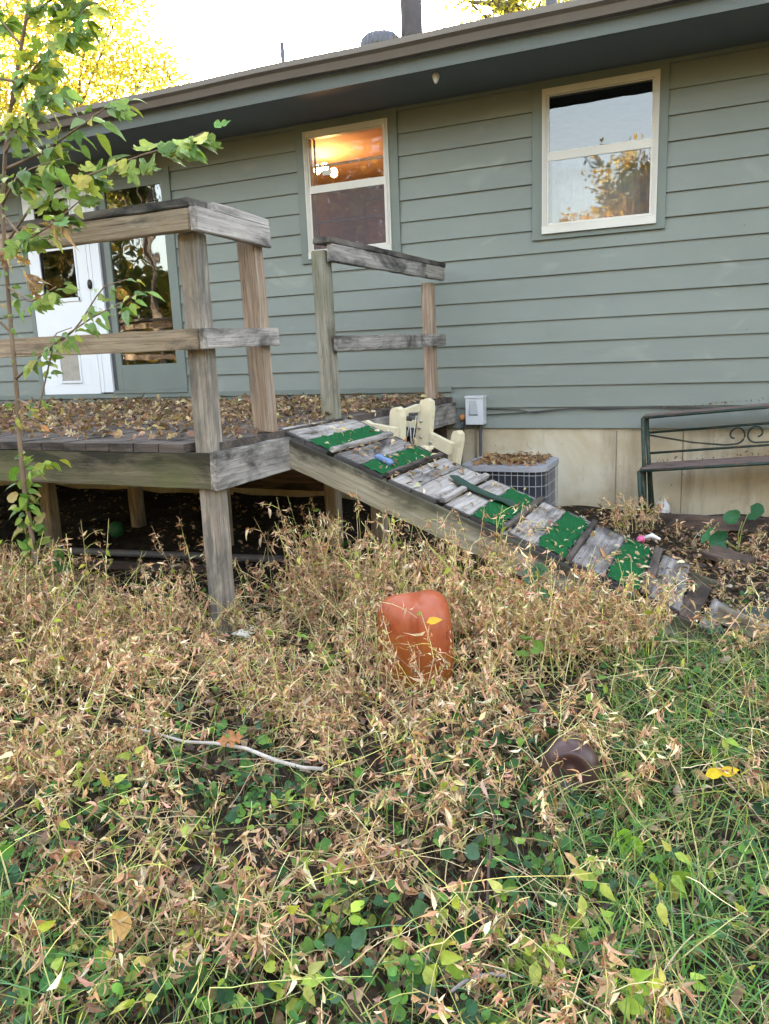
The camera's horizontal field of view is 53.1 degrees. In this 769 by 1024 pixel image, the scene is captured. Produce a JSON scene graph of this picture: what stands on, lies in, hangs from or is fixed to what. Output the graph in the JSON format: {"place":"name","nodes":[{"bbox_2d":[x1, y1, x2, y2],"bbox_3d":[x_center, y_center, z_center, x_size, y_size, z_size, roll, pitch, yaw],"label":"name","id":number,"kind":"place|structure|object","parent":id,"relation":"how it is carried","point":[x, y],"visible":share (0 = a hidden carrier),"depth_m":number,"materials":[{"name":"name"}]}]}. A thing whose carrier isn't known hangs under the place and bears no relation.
{"place":"outdoors","nodes":[
{"label":"outdoors","id":0,"kind":"place"},
{"bbox_2d":[0,0,538,116],"label":"sky","id":1,"kind":"structure","parent":0,"point":[238,35],"materials":[{"name":"white"}]},
{"bbox_2d":[0,484,768,1023],"bbox_3d":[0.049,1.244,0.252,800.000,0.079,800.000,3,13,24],"label":"ground","id":2,"kind":"structure","parent":0,"point":[138,538],"depth_m":2.35,"materials":[{"name":"soil"}]},
{"bbox_2d":[51,956,79,1003],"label":"weed seedling","id":3,"kind":"object","parent":2,"relation":"on","point":[57,963],"visible":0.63,"depth_m":1.58,"materials":[{"name":"green plant"}]},
{"bbox_2d":[53,843,84,863],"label":"fallen leaf","id":4,"kind":"object","parent":2,"relation":"on","point":[62,856],"visible":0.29,"depth_m":1.94,"materials":[{"name":"brown plant"}]},
{"bbox_2d":[0,0,206,124],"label":"yellow tree","id":5,"kind":"object","parent":2,"relation":"on","point":[103,70],"visible":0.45,"depth_m":14.76,"materials":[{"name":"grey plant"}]},
{"bbox_2d":[85,768,130,821],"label":"weed seedling","id":6,"kind":"object","parent":2,"relation":"on","point":[104,780],"visible":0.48,"depth_m":2.14,"materials":[{"name":"yellow plant"}]},
{"bbox_2d":[0,0,230,635],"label":"sapling","id":7,"kind":"object","parent":2,"relation":"on","point":[95,183],"visible":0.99,"depth_m":2.94,"materials":[{"name":"green plant"}]},
{"bbox_2d":[108,521,124,537],"bbox_3d":[-2.015,0.132,5.781,0.124,0.124,0.124,3,13,24],"label":"ball","id":8,"kind":"object","parent":2,"relation":"on","point":[116,529],"visible":1,"depth_m":5.74,"materials":[{"name":"green plastic"}]},
{"bbox_2d":[82,560,206,572],"bbox_3d":[-1.488,0.343,4.839,0.947,0.034,0.066,1,23,17],"label":"lumber","id":9,"kind":"object","parent":2,"relation":"on","point":[123,565],"visible":0.48,"depth_m":4.84,"materials":[{"name":"brown wood"}]},
{"bbox_2d":[148,819,189,862],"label":"weed seedling","id":10,"kind":"object","parent":2,"relation":"on","point":[185,828],"visible":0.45,"depth_m":1.92,"materials":[{"name":"green plant"}]},
{"bbox_2d":[54,547,288,562],"bbox_3d":[-1.433,0.280,5.066,1.703,0.058,0.071,1,12,15],"label":"pipe","id":11,"kind":"object","parent":2,"relation":"on","point":[158,554],"visible":0.67,"depth_m":5.07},
{"bbox_2d":[0,197,455,636],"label":"deck","id":12,"kind":"structure","parent":2,"relation":"on","point":[211,462],"depth_m":3.76,"materials":[{"name":"wood"}]},
{"bbox_2d":[361,398,464,464],"bbox_3d":[0.203,-0.491,5.102,0.427,0.489,0.849,3,13,24],"label":"wooden frame","id":13,"kind":"object","parent":12,"relation":"attached to","point":[426,436],"visible":0.86,"depth_m":5.29,"materials":[{"name":"beige paint"}]},
{"bbox_2d":[203,882,261,945],"bbox_3d":[-0.341,0.916,1.750,0.140,0.142,0.120,3,13,24],"label":"silvery weed","id":14,"kind":"object","parent":2,"relation":"on","point":[220,894],"visible":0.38,"depth_m":1.73,"materials":[{"name":"green plant"}]},
{"bbox_2d":[263,958,325,1020],"bbox_3d":[-0.181,0.950,1.524,0.141,0.113,0.089,7,15,38],"label":"weed seedling","id":15,"kind":"object","parent":2,"relation":"on","point":[270,967],"visible":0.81,"depth_m":1.50,"materials":[{"name":"green plant"}]},
{"bbox_2d":[307,641,337,664],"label":"weed seedling","id":16,"kind":"object","parent":2,"relation":"on","point":[310,644],"visible":0.26,"depth_m":3.19,"materials":[{"name":"green plant"}]},
{"bbox_2d":[315,900,367,939],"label":"weed seedling","id":17,"kind":"object","parent":2,"relation":"on","point":[354,918],"visible":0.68,"depth_m":1.67,"materials":[{"name":"green plant"}]},
{"bbox_2d":[330,540,356,566],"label":"leafy weed","id":18,"kind":"object","parent":2,"relation":"on","point":[344,544],"visible":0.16,"depth_m":4.65,"materials":[{"name":"green plant"}]},
{"bbox_2d":[353,926,408,978],"bbox_3d":[-0.006,0.927,1.607,0.122,0.122,0.094,3,13,24],"label":"weed seedling","id":19,"kind":"object","parent":2,"relation":"on","point":[396,942],"visible":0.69,"depth_m":1.58,"materials":[{"name":"green plant"}]},
{"bbox_2d":[0,491,768,1023],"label":"dry weed","id":20,"kind":"object","parent":2,"relation":"on","point":[144,660],"depth_m":2.64,"materials":[{"name":"beige plant"}]},
{"bbox_2d":[33,544,70,593],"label":"leafy weed","id":21,"kind":"object","parent":20,"relation":"on","point":[59,568],"visible":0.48,"depth_m":3.68,"materials":[{"name":"green plant"}]},
{"bbox_2d":[231,625,253,638],"bbox_3d":[-0.624,0.524,3.378,0.121,0.056,0.041,3,13,24],"label":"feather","id":22,"kind":"object","parent":20,"relation":"on","point":[242,631],"visible":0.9,"depth_m":3.37,"materials":[{"name":"white"}]},
{"bbox_2d":[0,0,768,516],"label":"house","id":23,"kind":"structure","parent":2,"relation":"on","point":[572,196],"depth_m":6.01,"materials":[{"name":"green paint"}]},
{"bbox_2d":[20,186,103,394],"bbox_3d":[-3.294,-2.230,7.874,0.833,2.027,0.086,3,13,24],"label":"door","id":24,"kind":"structure","parent":23,"relation":"in","point":[81,375],"depth_m":7.91,"materials":[{"name":"white paint"}]},
{"bbox_2d":[294,107,401,263],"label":"window","id":25,"kind":"structure","parent":23,"relation":"in","point":[364,211],"depth_m":6.43,"materials":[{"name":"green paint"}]},
{"bbox_2d":[458,414,465,464],"bbox_3d":[0.634,-0.536,6.439,0.166,0.564,0.060,-1,11,4],"label":"spigot","id":26,"kind":"object","parent":23,"relation":"attached to","point":[462,417],"visible":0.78,"depth_m":6.39,"materials":[{"name":"metal"}]},
{"bbox_2d":[464,395,486,457],"bbox_3d":[0.750,-0.592,6.339,0.172,0.722,0.192,3,13,24],"label":"electrical box","id":27,"kind":"object","parent":23,"relation":"attached to","point":[475,406],"visible":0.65,"depth_m":6.30,"materials":[{"name":"grey metal"}]},
{"bbox_2d":[532,58,669,240],"bbox_3d":[1.605,-2.638,5.728,0.962,1.117,0.286,3,13,24],"label":"window","id":28,"kind":"structure","parent":23,"relation":"in","point":[620,187],"depth_m":5.74,"materials":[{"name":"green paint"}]},
{"bbox_2d":[487,407,717,414],"bbox_3d":[1.797,-0.779,5.919,2.082,0.060,0.010,3,13,24],"label":"cable","id":29,"kind":"object","parent":23,"relation":"attached to","point":[594,408],"visible":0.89,"depth_m":5.98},
{"bbox_2d":[487,406,728,412],"bbox_3d":[1.797,-0.791,5.917,2.081,0.057,0.010,3,13,24],"label":"cable","id":30,"kind":"object","parent":23,"relation":"attached to","point":[598,407],"visible":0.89,"depth_m":5.97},
{"bbox_2d":[0,594,768,1023],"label":"grass","id":31,"kind":"structure","parent":2,"relation":"on","point":[696,928],"depth_m":1.78,"materials":[{"name":"green plant"}]},
{"bbox_2d":[31,920,56,934],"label":"fallen leaf","id":32,"kind":"object","parent":31,"relation":"on","point":[39,922],"visible":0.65,"depth_m":1.67,"materials":[{"name":"orange plant"}]},
{"bbox_2d":[108,910,131,942],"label":"fallen leaf","id":33,"kind":"object","parent":31,"relation":"on","point":[120,930],"visible":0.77,"depth_m":1.64,"materials":[{"name":"plant"}]},
{"bbox_2d":[125,726,323,770],"bbox_3d":[-0.516,0.728,2.396,0.752,0.018,0.036,3,13,25],"label":"stick","id":34,"kind":"object","parent":31,"relation":"on","point":[267,757],"visible":0.73,"depth_m":2.35,"materials":[{"name":"white wood"}]},
{"bbox_2d":[216,730,243,747],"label":"fallen leaf","id":35,"kind":"object","parent":34,"relation":"on","point":[232,739],"visible":1,"depth_m":2.37,"materials":[{"name":"orange plant"}]},
{"bbox_2d":[450,972,504,992],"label":"twig","id":36,"kind":"object","parent":31,"relation":"on","point":[457,986],"visible":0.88,"depth_m":1.49,"materials":[{"name":"grey wood"}]},
{"bbox_2d":[705,768,724,778],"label":"fallen leaf","id":37,"kind":"object","parent":31,"relation":"on","point":[713,773],"visible":0.87,"depth_m":2.14,"materials":[{"name":"yellow plant"}]},
{"bbox_2d":[722,766,738,776],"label":"fallen leaf","id":38,"kind":"object","parent":31,"relation":"on","point":[736,770],"visible":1,"depth_m":2.15,"materials":[{"name":"yellow plant"}]},
{"bbox_2d":[0,484,768,1023],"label":"leaf litter","id":39,"kind":"object","parent":2,"relation":"on","point":[328,890],"visible":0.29,"depth_m":2.19,"materials":[{"name":"plant"}]},
{"bbox_2d":[0,574,768,1023],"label":"ground cover","id":40,"kind":"object","parent":39,"relation":"on","point":[344,946],"depth_m":1.83,"materials":[{"name":"green plant"}]},
{"bbox_2d":[699,545,756,568],"bbox_3d":[1.980,0.259,4.435,0.144,0.033,0.291,-18,21,-23],"label":"broken board","id":41,"kind":"object","parent":39,"relation":"on","point":[715,552],"visible":0.81,"depth_m":4.42,"materials":[{"name":"brown wood"}]},
{"bbox_2d":[0,545,768,1023],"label":"fallen straw","id":42,"kind":"object","parent":2,"relation":"on","point":[24,827],"visible":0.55,"depth_m":2.12,"materials":[{"name":"beige plant"}]},
{"bbox_2d":[377,590,453,690],"bbox_3d":[0.125,0.505,3.032,0.305,0.397,0.288,3,13,24],"label":"orange vessel","id":43,"kind":"object","parent":2,"relation":"on","point":[429,603],"visible":0.66,"depth_m":2.91,"materials":[{"name":"ceramic"}]},
{"bbox_2d":[427,617,441,623],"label":"fallen leaf","id":44,"kind":"object","parent":43,"relation":"attached to","point":[433,620],"visible":1,"depth_m":2.82,"materials":[{"name":"yellow plant"}]},
{"bbox_2d":[402,950,469,989],"bbox_3d":[0.101,0.915,1.531,0.154,0.133,0.086,7,15,39],"label":"weed seedling","id":45,"kind":"object","parent":2,"relation":"on","point":[448,958],"visible":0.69,"depth_m":1.50,"materials":[{"name":"green plant"}]},
{"bbox_2d":[478,814,494,984],"bbox_3d":[0.228,0.839,1.696,0.012,0.153,0.359,0,12,13],"label":"dead stalk","id":46,"kind":"object","parent":2,"relation":"on","point":[487,894],"visible":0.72,"depth_m":1.70,"materials":[{"name":"brown plant"}]},
{"bbox_2d":[433,0,569,26],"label":"yellow tree","id":47,"kind":"object","parent":2,"relation":"on","point":[499,7],"visible":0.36,"depth_m":14.70,"materials":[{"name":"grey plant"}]},
{"bbox_2d":[279,415,735,642],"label":"ramp","id":48,"kind":"structure","parent":2,"relation":"on","point":[344,472],"depth_m":3.87,"materials":[{"name":"grey wood"}]},
{"bbox_2d":[375,454,393,465],"bbox_3d":[-0.001,-0.272,4.033,0.108,0.066,0.043,5,13,30],"label":"plastic bottle","id":49,"kind":"object","parent":48,"relation":"on","point":[381,458],"visible":0.98,"depth_m":4.02,"materials":[{"name":"blue plastic"}]},
{"bbox_2d":[450,475,517,506],"bbox_3d":[0.518,-0.110,4.067,0.373,0.160,0.140,3,13,24],"label":"rubber strip","id":50,"kind":"object","parent":48,"relation":"on","point":[459,480],"visible":0.96,"depth_m":4.04,"materials":[{"name":"green rubber"}]},
{"bbox_2d":[462,451,558,534],"bbox_3d":[0.922,-0.139,5.580,0.615,0.643,0.579,3,13,24],"label":"air conditioner","id":51,"kind":"object","parent":2,"relation":"on","point":[538,480],"depth_m":5.33,"materials":[{"name":"grey metal"}]},
{"bbox_2d":[515,635,543,681],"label":"weed seedling","id":52,"kind":"object","parent":2,"relation":"on","point":[538,647],"visible":0.93,"depth_m":2.95,"materials":[{"name":"green plant"}]},
{"bbox_2d":[523,563,556,629],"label":"climbing vine","id":53,"kind":"object","parent":2,"relation":"on","point":[541,568],"visible":0.37,"depth_m":3.23,"materials":[{"name":"green plant"}]},
{"bbox_2d":[512,934,573,990],"bbox_3d":[0.315,0.896,1.547,0.115,0.128,0.110,-1,12,7],"label":"weed seedling","id":54,"kind":"object","parent":2,"relation":"on","point":[561,948],"visible":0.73,"depth_m":1.53,"materials":[{"name":"green plant"}]},
{"bbox_2d":[542,735,599,796],"bbox_3d":[0.551,0.751,2.272,0.166,0.184,0.154,3,13,24],"label":"ball","id":55,"kind":"object","parent":2,"relation":"on","point":[575,760],"visible":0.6,"depth_m":2.22,"materials":[{"name":"brown plastic"}]},
{"bbox_2d":[604,828,642,866],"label":"weed seedling","id":56,"kind":"object","parent":2,"relation":"on","point":[638,844],"visible":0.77,"depth_m":1.96,"materials":[{"name":"green plant"}]},
{"bbox_2d":[599,968,654,1020],"bbox_3d":[0.460,0.904,1.444,0.084,0.141,0.105,-10,14,-35],"label":"weed seedling","id":57,"kind":"object","parent":2,"relation":"on","point":[637,975],"visible":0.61,"depth_m":1.42,"materials":[{"name":"green plant"}]},
{"bbox_2d":[636,533,660,542],"bbox_3d":[1.693,0.166,4.928,0.152,0.066,0.056,3,13,24],"label":"toy","id":58,"kind":"object","parent":2,"relation":"on","point":[641,538],"visible":0.97,"depth_m":4.92,"materials":[{"name":"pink plastic"}]},
{"bbox_2d":[655,497,669,512],"bbox_3d":[2.080,-0.040,5.760,0.113,0.144,0.098,3,13,24],"label":"white bag","id":59,"kind":"object","parent":2,"relation":"on","point":[667,508],"visible":0.45,"depth_m":5.75,"materials":[{"name":"plastic"}]},
{"bbox_2d":[661,839,695,901],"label":"weed seedling","id":60,"kind":"object","parent":2,"relation":"on","point":[680,876],"visible":0.8,"depth_m":1.78,"materials":[{"name":"green plant"}]},
{"bbox_2d":[682,972,708,1003],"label":"weed seedling","id":61,"kind":"object","parent":2,"relation":"on","point":[702,986],"visible":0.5,"depth_m":1.48,"materials":[{"name":"green plant"}]},
{"bbox_2d":[635,513,768,532],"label":"border timber","id":62,"kind":"object","parent":2,"relation":"on","point":[690,520],"visible":0.54,"depth_m":5.37,"materials":[{"name":"brown wood"}]},
{"bbox_2d":[637,398,768,512],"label":"bench","id":63,"kind":"object","parent":2,"relation":"on","point":[649,467],"depth_m":5.49,"materials":[{"name":"metal"}]},
{"bbox_2d":[701,503,764,550],"bbox_3d":[2.100,0.097,4.654,0.346,0.305,0.241,3,13,24],"label":"creeper","id":64,"kind":"object","parent":2,"relation":"on","point":[719,538],"visible":0.98,"depth_m":4.64,"materials":[{"name":"green plant"}]},
{"bbox_2d":[718,965,755,993],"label":"weed seedling","id":65,"kind":"object","parent":2,"relation":"on","point":[751,968],"visible":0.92,"depth_m":1.51,"materials":[{"name":"green plant"}]},
{"bbox_2d":[716,606,768,645],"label":"fallen timber","id":66,"kind":"object","parent":2,"relation":"on","point":[723,611],"visible":0.73,"depth_m":3.34,"materials":[{"name":"beige wood"}]},
{"bbox_2d":[739,605,768,632],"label":"shingle","id":67,"kind":"object","parent":2,"relation":"on","point":[756,612],"depth_m":3.40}
]}

